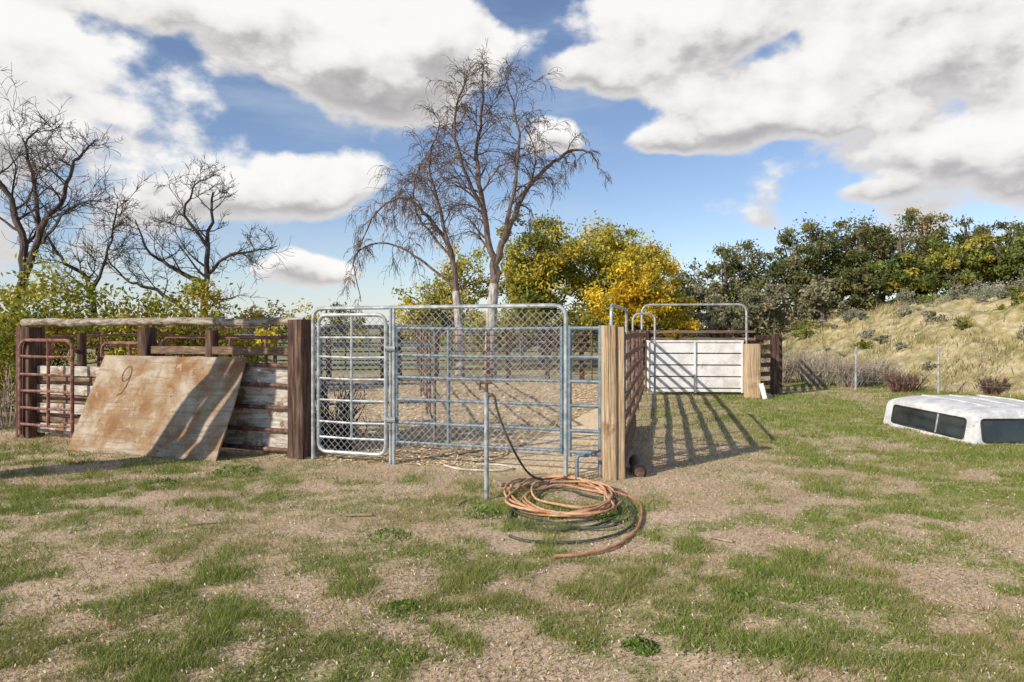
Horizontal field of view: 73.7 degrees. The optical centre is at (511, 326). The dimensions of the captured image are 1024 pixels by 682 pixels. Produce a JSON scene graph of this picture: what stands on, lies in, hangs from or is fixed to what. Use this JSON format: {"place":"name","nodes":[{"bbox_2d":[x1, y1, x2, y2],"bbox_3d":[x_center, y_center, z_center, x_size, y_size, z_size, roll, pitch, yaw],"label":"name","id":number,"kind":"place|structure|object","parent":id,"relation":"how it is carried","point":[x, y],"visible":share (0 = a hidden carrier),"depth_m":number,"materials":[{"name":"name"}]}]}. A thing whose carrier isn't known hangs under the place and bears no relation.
{"place":"outdoors","nodes":[
{"label":"outdoors","id":0,"kind":"place"},
{"bbox_2d":[0,286,1023,681],"bbox_3d":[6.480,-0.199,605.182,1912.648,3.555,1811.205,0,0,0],"label":"ground","id":1,"kind":"structure","parent":0,"point":[1002,328],"depth_m":5.12,"materials":[{"name":"beige soil"}]},
{"bbox_2d":[0,358,56,428],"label":"dry brush","id":2,"kind":"object","parent":1,"relation":"on","point":[9,402],"visible":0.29,"depth_m":10.46,"materials":[{"name":"plant"}]},
{"bbox_2d":[0,300,57,409],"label":"shrub","id":3,"kind":"object","parent":1,"relation":"on","point":[6,335],"visible":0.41,"depth_m":12.26,"materials":[{"name":"green plant"}]},
{"bbox_2d":[16,327,44,438],"bbox_3d":[-6.800,0.880,9.640,0.272,1.740,0.242,0,0,20],"label":"wooden post","id":4,"kind":"object","parent":1,"relation":"on","point":[30,365],"visible":0.64,"depth_m":9.53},
{"bbox_2d":[18,338,73,438],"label":"rusty pipe gate","id":5,"kind":"structure","parent":4,"relation":"attached to","point":[48,391],"depth_m":9.29,"materials":[{"name":"brown metal"}]},
{"bbox_2d":[0,249,120,404],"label":"shrub","id":6,"kind":"object","parent":1,"relation":"on","point":[32,292],"visible":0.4,"depth_m":13.96,"materials":[{"name":"green plant"}]},
{"bbox_2d":[0,66,139,397],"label":"bare tree","id":7,"kind":"object","parent":1,"relation":"on","point":[39,236],"visible":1,"depth_m":14.96,"materials":[{"name":"brown plant"}]},
{"bbox_2d":[0,171,152,365],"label":"bare tree","id":8,"kind":"object","parent":1,"relation":"on","point":[54,251],"visible":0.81,"depth_m":15.56,"materials":[{"name":"brown plant"}]},
{"bbox_2d":[48,331,239,433],"bbox_3d":[-7.152,0.850,14.450,0.050,1.440,9.184,0,0,-6],"label":"pipe fence","id":9,"kind":"object","parent":1,"relation":"on","point":[90,335],"visible":0.16,"depth_m":11.29,"materials":[{"name":"brown metal"}]},
{"bbox_2d":[67,355,247,460],"bbox_3d":[-4.397,0.968,8.434,2.321,1.188,0.539,0,0,19],"label":"plywood sheet","id":10,"kind":"object","parent":1,"relation":"on","point":[174,407],"visible":0.99,"depth_m":8.39,"materials":[{"name":"paint"}]},
{"bbox_2d":[37,327,287,452],"bbox_3d":[-4.646,0.883,8.961,4.378,1.738,0.262,0,0,20],"label":"board fence","id":11,"kind":"object","parent":1,"relation":"on","point":[258,420],"visible":0.34,"depth_m":8.43,"materials":[{"name":"wood"}]},
{"bbox_2d":[100,341,160,365],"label":"rusty pipe gate","id":12,"kind":"structure","parent":11,"relation":"attached to","point":[128,343],"depth_m":9.41,"materials":[{"name":"brown metal"}]},
{"bbox_2d":[162,335,287,362],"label":"rusty pipe gate","id":13,"kind":"structure","parent":11,"relation":"attached to","point":[230,338],"depth_m":8.73,"materials":[{"name":"brown metal"}]},
{"bbox_2d":[45,267,287,377],"bbox_3d":[-7.466,0.169,14.826,5.069,2.922,2.577,0,0,-23],"label":"shrub","id":14,"kind":"object","parent":1,"relation":"on","point":[194,290],"visible":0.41,"depth_m":14.70,"materials":[{"name":"green plant"}]},
{"bbox_2d":[73,153,292,345],"bbox_3d":[-7.512,-1.208,15.936,5.141,5.744,2.802,0,0,0],"label":"bare tree","id":15,"kind":"object","parent":1,"relation":"on","point":[208,272],"visible":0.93,"depth_m":15.87,"materials":[{"name":"brown plant"}]},
{"bbox_2d":[288,319,310,459],"bbox_3d":[-2.510,0.835,8.100,0.212,1.830,0.222,0,0,20],"label":"wooden post","id":16,"kind":"object","parent":1,"relation":"on","point":[299,389],"visible":0.83,"depth_m":8.00,"materials":[{"name":"brown wood"}]},
{"bbox_2d":[20,317,305,326],"bbox_3d":[-4.700,-0.053,8.881,4.745,0.135,0.129,0,0,20],"label":"log rail","id":17,"kind":"object","parent":16,"relation":"on","point":[86,322],"visible":0.99,"depth_m":8.81,"materials":[{"name":"wood"}]},
{"bbox_2d":[315,374,370,450],"bbox_3d":[-2.259,1.091,8.797,0.798,0.981,1.205,0,0,-28],"label":"dry brush","id":18,"kind":"object","parent":1,"relation":"on","point":[337,433],"visible":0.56,"depth_m":8.62,"materials":[{"name":"brown plant"}]},
{"bbox_2d":[28,298,658,347],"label":"distant hedgerow","id":19,"kind":"object","parent":1,"relation":"on","point":[341,322],"visible":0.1,"depth_m":50.03,"materials":[{"name":"green plant"}]},
{"bbox_2d":[114,327,597,370],"bbox_3d":[-5.050,0.795,24.000,17.960,1.550,0.060,0,0,0],"label":"pipe fence","id":20,"kind":"object","parent":1,"relation":"on","point":[470,341],"visible":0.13,"depth_m":23.98,"materials":[{"name":"brown metal"}]},
{"bbox_2d":[321,325,435,444],"bbox_3d":[-1.735,0.775,8.875,1.491,1.590,0.039,0,0,-10],"label":"pipe fence","id":21,"kind":"object","parent":1,"relation":"on","point":[372,326],"visible":0.56,"depth_m":8.85,"materials":[{"name":"rusty grey steel"}]},
{"bbox_2d":[166,327,592,381],"bbox_3d":[-3.625,0.796,19.055,11.815,1.548,0.056,0,0,-2],"label":"pipe fence","id":22,"kind":"object","parent":1,"relation":"on","point":[487,364],"visible":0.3,"depth_m":19.12,"materials":[{"name":"metal"}]},
{"bbox_2d":[220,378,631,467],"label":"wood chips","id":23,"kind":"object","parent":1,"relation":"on","point":[446,457],"visible":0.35,"depth_m":10.82,"materials":[{"name":"wood chips"}]},
{"bbox_2d":[419,330,435,441],"bbox_3d":[-1.782,0.800,13.747,0.084,1.540,9.654,0,0,-9],"label":"pipe fence","id":24,"kind":"object","parent":1,"relation":"on","point":[434,382],"visible":0.43,"depth_m":10.49,"materials":[{"name":"metal"}]},
{"bbox_2d":[311,303,567,474],"bbox_3d":[-0.885,0.679,7.548,3.071,1.841,0.044,0,0,17],"label":"bow gate frame","id":25,"kind":"object","parent":1,"relation":"on","point":[392,325],"visible":0.91,"depth_m":7.67,"materials":[{"name":"metal"}]},
{"bbox_2d":[317,313,394,455],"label":"walk gate","id":26,"kind":"structure","parent":25,"relation":"attached to","point":[386,418],"depth_m":7.80,"materials":[{"name":"metal"}]},
{"bbox_2d":[395,310,563,453],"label":"pipe gate","id":27,"kind":"structure","parent":25,"relation":"attached to","point":[448,378],"depth_m":7.39,"materials":[{"name":"grey metal"}]},
{"bbox_2d":[136,460,753,655],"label":"broadleaf weeds","id":28,"kind":"object","parent":1,"relation":"on","point":[634,640],"visible":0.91,"depth_m":4.99,"materials":[{"name":"green plant"}]},
{"bbox_2d":[391,238,501,365],"bbox_3d":[-2.693,-0.936,27.136,4.724,5.200,3.142,0,0,0],"label":"yellow leaf tree","id":29,"kind":"object","parent":1,"relation":"on","point":[439,297],"visible":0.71,"depth_m":26.85,"materials":[{"name":"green plant"}]},
{"bbox_2d":[325,324,584,380],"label":"fence posts","id":30,"kind":"object","parent":1,"relation":"on","point":[547,363],"visible":0.41,"depth_m":19.34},
{"bbox_2d":[188,500,733,542],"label":"wood scraps","id":31,"kind":"object","parent":1,"relation":"on","point":[462,501],"visible":0.98,"depth_m":5.30,"materials":[{"name":"brown wood"}]},
{"bbox_2d":[337,39,611,377],"bbox_3d":[-1.204,-3.252,20.138,8.367,9.810,4.614,0,0,0],"label":"willow tree","id":32,"kind":"object","parent":1,"relation":"on","point":[495,261],"visible":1,"depth_m":19.89,"materials":[{"name":"brown plant"}]},
{"bbox_2d":[444,463,512,470],"bbox_3d":[-0.372,1.533,7.435,0.772,0.030,0.392,0,0,0],"label":"garden hose","id":33,"kind":"object","parent":1,"relation":"on","point":[511,468],"visible":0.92,"depth_m":7.36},
{"bbox_2d":[479,380,495,499],"bbox_3d":[-0.216,1.065,6.107,0.159,1.170,0.054,0,0,14],"label":"water hydrant","id":34,"kind":"object","parent":1,"relation":"on","point":[487,395],"visible":0.94,"depth_m":6.09,"materials":[{"name":"metal"}]},
{"bbox_2d":[4,415,1019,681],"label":"stones","id":35,"kind":"object","parent":1,"relation":"on","point":[464,601],"visible":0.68,"depth_m":3.80,"materials":[{"name":"grey stone"}]},
{"bbox_2d":[493,473,553,488],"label":"scrap planks","id":36,"kind":"object","parent":1,"relation":"on","point":[504,481],"visible":0.61,"depth_m":6.64,"materials":[{"name":"beige wood"}]},
{"bbox_2d":[453,290,601,367],"bbox_3d":[0.638,0.128,25.360,5.905,3.055,2.602,0,0,0],"label":"yellow leaf tree","id":37,"kind":"object","parent":1,"relation":"on","point":[585,317],"visible":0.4,"depth_m":25.22,"materials":[{"name":"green plant"}]},
{"bbox_2d":[481,209,590,362],"bbox_3d":[1.016,-1.572,27.966,4.563,6.484,4.041,0,0,0],"label":"yellow leaf tree","id":38,"kind":"object","parent":1,"relation":"on","point":[540,274],"visible":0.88,"depth_m":27.37,"materials":[{"name":"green plant"}]},
{"bbox_2d":[503,475,622,516],"bbox_3d":[0.440,1.499,6.101,1.039,0.094,1.504,0,0,0],"label":"garden hose","id":39,"kind":"object","parent":1,"relation":"on","point":[594,510],"visible":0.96,"depth_m":5.88,"materials":[{"name":"orange rubber"}]},
{"bbox_2d":[494,399,634,543],"bbox_3d":[0.441,1.098,5.782,1.203,0.900,1.947,0,0,0],"label":"garden hose","id":40,"kind":"object","parent":1,"relation":"on","point":[597,525],"visible":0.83,"depth_m":5.34,"materials":[{"name":"brown rubber"}]},
{"bbox_2d":[575,452,599,476],"bbox_3d":[0.773,1.446,6.990,0.263,0.308,0.156,0,0,0],"label":"bent pipe","id":41,"kind":"object","parent":1,"relation":"on","point":[579,454],"visible":0.91,"depth_m":6.92,"materials":[{"name":"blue metal"}]},
{"bbox_2d":[554,483,642,557],"bbox_3d":[0.737,1.498,5.387,0.590,0.082,1.876,0,0,11],"label":"garden hose","id":42,"kind":"object","parent":1,"relation":"on","point":[626,539],"visible":0.92,"depth_m":4.83,"materials":[{"name":"orange rubber"}]},
{"bbox_2d":[601,325,624,480],"bbox_3d":[1.023,0.920,6.935,0.233,1.861,0.202,0,0,0],"label":"timber post","id":43,"kind":"object","parent":1,"relation":"on","point":[613,402],"visible":0.82,"depth_m":6.84,"materials":[{"name":"brown wood"}]},
{"bbox_2d":[568,325,601,476],"bbox_3d":[0.755,0.820,7.037,0.361,1.660,0.046,0,0,18],"label":"pipe fence panel","id":44,"kind":"object","parent":43,"relation":"attached to","point":[570,382],"visible":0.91,"depth_m":7.03,"materials":[{"name":"grey metal"}]},
{"bbox_2d":[556,210,670,339],"bbox_3d":[4.176,-1.680,28.846,4.932,6.708,5.002,0,0,0],"label":"yellow leaf tree","id":45,"kind":"object","parent":1,"relation":"on","point":[605,246],"visible":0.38,"depth_m":28.12,"materials":[{"name":"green plant"}]},
{"bbox_2d":[609,303,627,408],"bbox_3d":[1.363,0.495,8.612,0.040,1.509,2.890,0,0,13],"label":"bow gate frame","id":46,"kind":"object","parent":1,"relation":"on","point":[612,306],"visible":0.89,"depth_m":9.98,"materials":[{"name":"metal"}]},
{"bbox_2d":[624,329,644,463],"bbox_3d":[2.024,0.860,11.214,0.102,1.580,8.439,0,0,13],"label":"alley fence","id":47,"kind":"object","parent":1,"relation":"on","point":[638,380],"visible":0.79,"depth_m":9.97,"materials":[{"name":"metal"}]},
{"bbox_2d":[572,239,703,364],"bbox_3d":[4.921,-0.892,26.798,5.244,5.118,3.565,0,0,0],"label":"yellow leaf tree","id":48,"kind":"object","parent":1,"relation":"on","point":[643,291],"visible":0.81,"depth_m":26.41,"materials":[{"name":"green plant"}]},
{"bbox_2d":[629,454,646,476],"bbox_3d":[1.329,1.480,7.214,0.150,0.146,0.576,0,0,6],"label":"drain pipe","id":49,"kind":"object","parent":1,"relation":"on","point":[637,466],"visible":0.99,"depth_m":6.96,"materials":[{"name":"black plastic"}]},
{"bbox_2d":[632,312,655,407],"bbox_3d":[2.510,0.642,13.000,0.460,1.817,0.040,0,0,0],"label":"bow gate frame","id":50,"kind":"object","parent":1,"relation":"on","point":[644,313],"visible":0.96,"depth_m":12.98,"materials":[{"name":"metal"}]},
{"bbox_2d":[641,303,747,343],"bbox_3d":[4.070,0.543,15.275,2.355,2.114,0.050,0,0,4],"label":"bow gate frame","id":51,"kind":"object","parent":1,"relation":"on","point":[727,304],"visible":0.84,"depth_m":15.23,"materials":[{"name":"metal"}]},
{"bbox_2d":[646,340,743,392],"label":"white stock gate","id":52,"kind":"structure","parent":51,"relation":"attached to","point":[694,366],"depth_m":15.25,"materials":[{"name":"metal"}]},
{"bbox_2d":[644,330,771,392],"bbox_3d":[5.102,0.873,15.835,3.946,1.555,1.935,0,0,-16],"label":"board fence","id":53,"kind":"object","parent":1,"relation":"on","point":[763,346],"visible":0.45,"depth_m":16.04,"materials":[{"name":"dark brown wood"}]},
{"bbox_2d":[744,344,760,397],"bbox_3d":[5.190,1.065,14.750,0.302,1.370,0.202,0,0,0],"label":"timber post","id":54,"kind":"object","parent":1,"relation":"on","point":[752,367],"visible":0.84,"depth_m":14.65,"materials":[{"name":"brown wood"}]},
{"bbox_2d":[759,383,773,399],"bbox_3d":[5.420,1.393,14.548,0.306,0.371,0.190,0,0,20],"label":"scrap pile","id":55,"kind":"object","parent":1,"relation":"on","point":[763,391],"visible":0.85,"depth_m":14.55,"materials":[{"name":"white"}]},
{"bbox_2d":[770,334,781,395],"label":"fence posts","id":56,"kind":"object","parent":1,"relation":"on","point":[776,361],"visible":0.88,"depth_m":15.12,"materials":[{"name":"brown wood"}]},
{"bbox_2d":[761,345,900,387],"bbox_3d":[8.347,1.019,18.190,3.579,1.108,2.667,0,0,34],"label":"dry brush","id":57,"kind":"object","parent":1,"relation":"on","point":[849,374],"visible":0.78,"depth_m":17.60,"materials":[{"name":"plant"}]},
{"bbox_2d":[653,207,1023,343],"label":"tree line","id":58,"kind":"object","parent":1,"relation":"on","point":[858,275],"visible":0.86,"depth_m":33.91,"materials":[{"name":"green plant"}]},
{"bbox_2d":[742,284,1023,397],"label":"hill grass","id":59,"kind":"structure","parent":1,"relation":"on","point":[880,308],"depth_m":19.98,"materials":[{"name":"beige plant"}]},
{"bbox_2d":[767,264,1023,370],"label":"sagebrush","id":60,"kind":"object","parent":1,"relation":"on","point":[1000,290],"visible":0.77,"depth_m":24.22,"materials":[{"name":"green plant"}]},
{"bbox_2d":[782,347,1023,394],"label":"wire fence","id":61,"kind":"object","parent":1,"relation":"on","point":[919,374],"visible":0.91,"depth_m":15.59,"materials":[{"name":"metal"}]},
{"bbox_2d":[880,368,1013,394],"bbox_3d":[9.978,1.267,16.040,2.719,0.635,1.651,0,0,11],"label":"dry brush","id":62,"kind":"object","parent":1,"relation":"on","point":[900,381],"visible":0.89,"depth_m":15.65,"materials":[{"name":"dry reddish-brown twigs"}]},
{"bbox_2d":[883,394,1023,444],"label":"truck camper shell","id":63,"kind":"object","parent":1,"relation":"on","point":[985,419],"visible":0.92,"depth_m":9.42,"materials":[{"name":"white metal"}]},
{"bbox_2d":[891,404,966,438],"bbox_3d":[5.982,1.362,9.874,0.074,0.291,1.658,0,0,-1],"label":"side window","id":64,"kind":"structure","parent":63,"relation":"in","point":[930,421],"depth_m":9.77,"materials":[{"name":"black glass"}]},
{"bbox_2d":[980,419,1023,442],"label":"rear window","id":65,"kind":"structure","parent":63,"relation":"in","point":[992,430],"depth_m":8.90,"materials":[{"name":"black glass"}]},
{"bbox_2d":[0,375,1023,681],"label":"grass","id":66,"kind":"structure","parent":0,"point":[964,451],"depth_m":4.30,"materials":[{"name":"green plant"}]},
{"bbox_2d":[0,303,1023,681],"bbox_3d":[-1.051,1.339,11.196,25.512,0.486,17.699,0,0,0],"label":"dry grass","id":67,"kind":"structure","parent":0,"point":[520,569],"depth_m":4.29,"materials":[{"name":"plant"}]},
{"bbox_2d":[0,0,1023,326],"label":"sky","id":68,"kind":"structure","parent":0,"point":[710,122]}
]}

